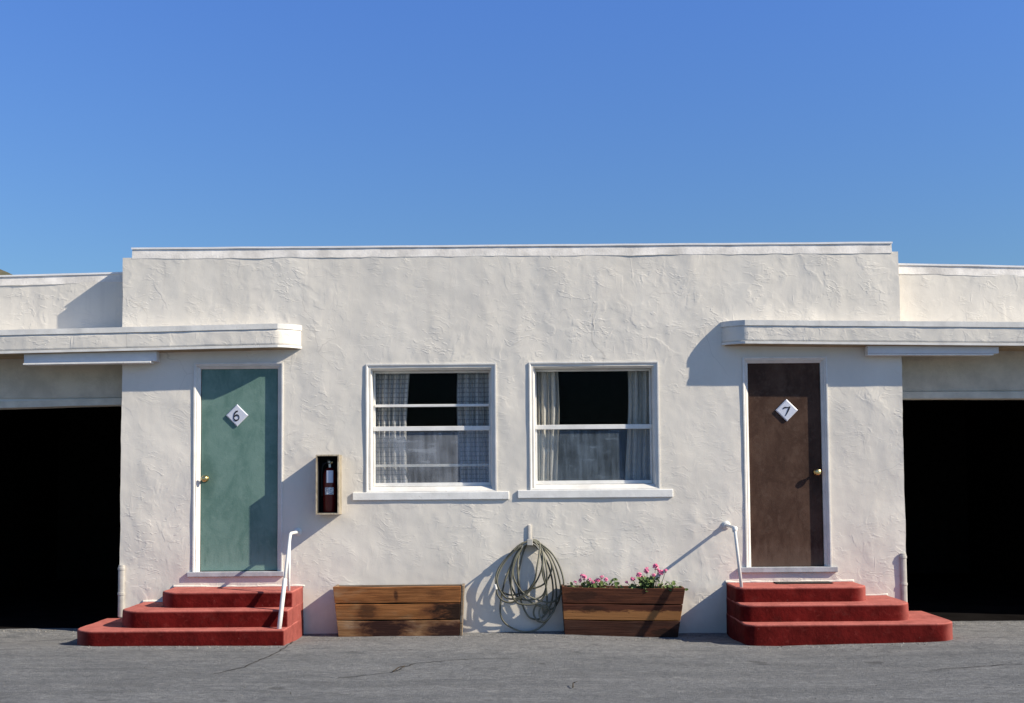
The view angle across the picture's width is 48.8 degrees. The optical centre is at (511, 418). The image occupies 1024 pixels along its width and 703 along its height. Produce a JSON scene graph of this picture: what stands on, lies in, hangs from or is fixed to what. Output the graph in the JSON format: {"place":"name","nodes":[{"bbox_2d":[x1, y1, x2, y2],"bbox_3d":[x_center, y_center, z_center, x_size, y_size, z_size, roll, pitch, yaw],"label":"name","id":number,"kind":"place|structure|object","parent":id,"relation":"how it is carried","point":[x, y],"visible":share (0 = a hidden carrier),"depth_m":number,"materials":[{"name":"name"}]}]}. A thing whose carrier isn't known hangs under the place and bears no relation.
{"place":"outdoors","nodes":[
{"label":"outdoors","id":0,"kind":"place"},
{"bbox_2d":[0,269,11,274],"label":"hills","id":1,"kind":"structure","parent":0,"point":[2,272],"depth_m":312.85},
{"bbox_2d":[0,621,1023,702],"bbox_3d":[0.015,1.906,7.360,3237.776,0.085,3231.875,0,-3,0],"label":"ground","id":2,"kind":"structure","parent":0,"point":[711,668],"depth_m":8.82,"materials":[{"name":"grey asphalt"}]},
{"bbox_2d":[77,586,303,645],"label":"entrance steps","id":3,"kind":"structure","parent":2,"relation":"on","point":[212,616],"depth_m":10.36,"materials":[{"name":"red paint"}]},
{"bbox_2d":[277,528,301,628],"bbox_3d":[-2.114,1.502,10.694,0.080,0.892,0.910,0,-3,0],"label":"handrail","id":4,"kind":"object","parent":3,"relation":"on","point":[297,531],"visible":1,"depth_m":10.54,"materials":[{"name":"white metal"}]},
{"bbox_2d":[209,642,291,674],"bbox_3d":[-2.115,2.018,9.571,0.153,0.017,1.854,-1,-3,9],"label":"ground crack","id":5,"kind":"object","parent":2,"relation":"on","point":[258,660],"visible":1,"depth_m":9.34,"materials":[{"name":"black asphalt"}]},
{"bbox_2d":[333,583,464,636],"bbox_3d":[-1.095,1.868,10.985,1.266,0.492,0.226,0,-3,0],"label":"planter box","id":6,"kind":"object","parent":2,"relation":"on","point":[402,610],"visible":1,"depth_m":10.91,"materials":[{"name":"brown wood"}]},
{"bbox_2d":[339,658,503,677],"bbox_3d":[-0.671,1.980,9.068,1.687,0.008,0.275,1,-4,-32],"label":"ground crack","id":7,"kind":"object","parent":2,"relation":"on","point":[420,662],"visible":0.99,"depth_m":9.09,"materials":[{"name":"black asphalt"}]},
{"bbox_2d":[0,242,1023,633],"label":"motel building","id":8,"kind":"structure","parent":2,"relation":"on","point":[796,434],"depth_m":11.26,"materials":[{"name":"beige paint"}]},
{"bbox_2d":[23,351,159,365],"bbox_3d":[-4.162,-0.606,11.166,1.308,0.136,0.126,-1,-3,0],"label":"hanging fixture","id":9,"kind":"object","parent":8,"relation":"attached to","point":[113,358],"visible":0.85,"depth_m":11.13,"materials":[{"name":"metal"}]},
{"bbox_2d":[118,565,124,616],"bbox_3d":[-3.852,1.699,11.116,0.072,0.510,0.041,0,-3,0],"label":"corner guard","id":10,"kind":"object","parent":8,"relation":"attached to","point":[121,576],"visible":0.95,"depth_m":11.10,"materials":[{"name":"paint"}]},
{"bbox_2d":[201,369,277,570],"bbox_3d":[-2.718,0.500,11.226,0.759,2.015,0.114,0,-3,0],"label":"door","id":11,"kind":"structure","parent":8,"relation":"in","point":[239,434],"depth_m":11.24,"materials":[{"name":"green paint"}]},
{"bbox_2d":[316,455,341,514],"bbox_3d":[-1.800,0.647,11.091,0.226,0.583,0.198,0,-3,0],"label":"extinguisher cabinet","id":12,"kind":"object","parent":8,"relation":"attached to","point":[336,463],"visible":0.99,"depth_m":11.08,"materials":[{"name":"paint"}]},
{"bbox_2d":[321,460,335,511],"bbox_3d":[-1.792,0.664,11.086,0.131,0.512,0.131,3,-4,-45],"label":"fire extinguisher","id":13,"kind":"object","parent":12,"relation":"in","point":[328,485],"visible":0.98,"depth_m":11.04,"materials":[{"name":"red metal"}]},
{"bbox_2d":[376,373,409,486],"bbox_3d":[-1.208,0.107,11.416,0.355,1.260,0.057,0,-3,0],"label":"curtain","id":14,"kind":"object","parent":8,"relation":"hanging from","point":[390,390],"visible":0.89,"depth_m":11.42,"materials":[{"name":"white fabric"}]},
{"bbox_2d":[352,363,508,499],"bbox_3d":[-0.809,0.133,11.298,1.550,1.355,0.221,0,-3,0],"label":"window","id":15,"kind":"structure","parent":8,"relation":"in","point":[459,490],"depth_m":11.24,"materials":[{"name":"white paint"}]},
{"bbox_2d":[457,373,488,481],"bbox_3d":[-0.381,0.101,11.418,0.354,1.260,0.057,0,-3,0],"label":"curtain","id":16,"kind":"object","parent":8,"relation":"hanging from","point":[472,388],"visible":0.84,"depth_m":11.42,"materials":[{"name":"white fabric"}]},
{"bbox_2d":[522,525,538,548],"bbox_3d":[0.174,1.166,11.084,0.184,0.242,0.157,0,-3,0],"label":"hose hanger","id":17,"kind":"object","parent":8,"relation":"attached to","point":[529,543],"visible":0.94,"depth_m":11.13,"materials":[{"name":"paint"}]},
{"bbox_2d":[493,539,564,632],"bbox_3d":[0.165,1.637,11.031,0.694,0.915,0.150,0,-3,0],"label":"garden hose","id":18,"kind":"object","parent":17,"relation":"hanging from","point":[518,549],"visible":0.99,"depth_m":11.02,"materials":[{"name":"rubber"}]},
{"bbox_2d":[536,372,558,484],"bbox_3d":[0.358,0.095,11.418,0.247,1.260,0.063,0,-3,0],"label":"curtain","id":19,"kind":"object","parent":8,"relation":"hanging from","point":[547,393],"visible":0.8,"depth_m":11.42,"materials":[{"name":"white fabric"}]},
{"bbox_2d":[518,361,672,497],"bbox_3d":[0.820,0.113,11.299,1.538,1.353,0.221,0,-3,0],"label":"window","id":20,"kind":"structure","parent":8,"relation":"in","point":[587,488],"depth_m":11.23,"materials":[{"name":"white paint"}]},
{"bbox_2d":[625,371,651,483],"bbox_3d":[1.272,0.088,11.416,0.276,1.260,0.063,0,-3,0],"label":"curtain","id":21,"kind":"object","parent":8,"relation":"hanging from","point":[637,465],"visible":0.81,"depth_m":11.42,"materials":[{"name":"white fabric"}]},
{"bbox_2d":[747,363,823,566],"bbox_3d":[2.724,0.449,11.227,0.718,2.031,0.114,0,-3,0],"label":"door","id":22,"kind":"structure","parent":8,"relation":"in","point":[786,521],"depth_m":11.24,"materials":[{"name":"brown paint"}]},
{"bbox_2d":[900,553,907,601],"bbox_3d":[3.863,1.601,11.118,0.072,0.545,0.041,0,-3,0],"label":"corner guard","id":23,"kind":"object","parent":8,"relation":"attached to","point":[903,570],"visible":0.88,"depth_m":11.11,"materials":[{"name":"paint"}]},
{"bbox_2d":[865,346,998,355],"bbox_3d":[4.160,-0.693,11.188,1.294,0.136,0.100,0,-3,0],"label":"hanging fixture","id":24,"kind":"object","parent":8,"relation":"attached to","point":[922,351],"visible":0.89,"depth_m":11.14,"materials":[{"name":"metal"}]},
{"bbox_2d":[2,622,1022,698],"bbox_3d":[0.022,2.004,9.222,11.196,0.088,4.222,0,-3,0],"label":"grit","id":25,"kind":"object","parent":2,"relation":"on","point":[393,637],"visible":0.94,"depth_m":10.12,"materials":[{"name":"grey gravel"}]},
{"bbox_2d":[561,584,684,636],"bbox_3d":[1.073,1.875,10.984,1.194,0.488,0.225,1,-3,0],"label":"planter box","id":26,"kind":"object","parent":2,"relation":"on","point":[630,612],"visible":0.98,"depth_m":10.91,"materials":[{"name":"brown wood"}]},
{"bbox_2d":[573,574,609,587],"bbox_3d":[0.747,1.599,10.985,0.412,0.190,0.195,0,-3,0],"label":"geranium plant","id":27,"kind":"object","parent":26,"relation":"in","point":[593,584],"visible":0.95,"depth_m":10.95,"materials":[{"name":"pink plant"}]},
{"bbox_2d":[609,578,623,587],"bbox_3d":[1.006,1.618,10.965,0.126,0.153,0.170,-2,-4,33],"label":"green sprout","id":28,"kind":"object","parent":26,"relation":"in","point":[615,582],"visible":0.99,"depth_m":10.95,"materials":[{"name":"green plant"}]},
{"bbox_2d":[625,564,667,591],"bbox_3d":[1.315,1.553,10.971,0.386,0.288,0.243,-2,-3,22],"label":"geranium plant","id":29,"kind":"object","parent":26,"relation":"in","point":[645,582],"visible":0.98,"depth_m":10.94,"materials":[{"name":"green plant"}]},
{"bbox_2d":[658,581,687,591],"bbox_3d":[1.554,1.641,10.985,0.261,0.114,0.225,2,-4,-42],"label":"leafy plant","id":30,"kind":"object","parent":26,"relation":"in","point":[672,586],"visible":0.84,"depth_m":10.98,"materials":[{"name":"green plant"}]},
{"bbox_2d":[726,582,952,645],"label":"entrance steps","id":31,"kind":"structure","parent":2,"relation":"on","point":[766,614],"depth_m":10.35,"materials":[{"name":"red paint"}]},
{"bbox_2d":[722,521,742,586],"bbox_3d":[2.128,1.305,10.896,0.085,0.615,0.527,0,-3,-2],"label":"handrail","id":32,"kind":"object","parent":31,"relation":"on","point":[726,525],"visible":1,"depth_m":10.69,"materials":[{"name":"white metal"}]},
{"bbox_2d":[774,581,832,583],"bbox_3d":[2.838,1.597,10.993,0.550,0.008,0.165,0,-3,0],"label":"doormat","id":33,"kind":"object","parent":31,"relation":"on","point":[808,582],"visible":1,"depth_m":10.95,"materials":[{"name":"grey rubber"}]},
{"bbox_2d":[0,0,1023,274],"label":"sky","id":34,"kind":"structure","parent":0,"point":[125,125],"materials":[{"name":"blue"}]}
]}

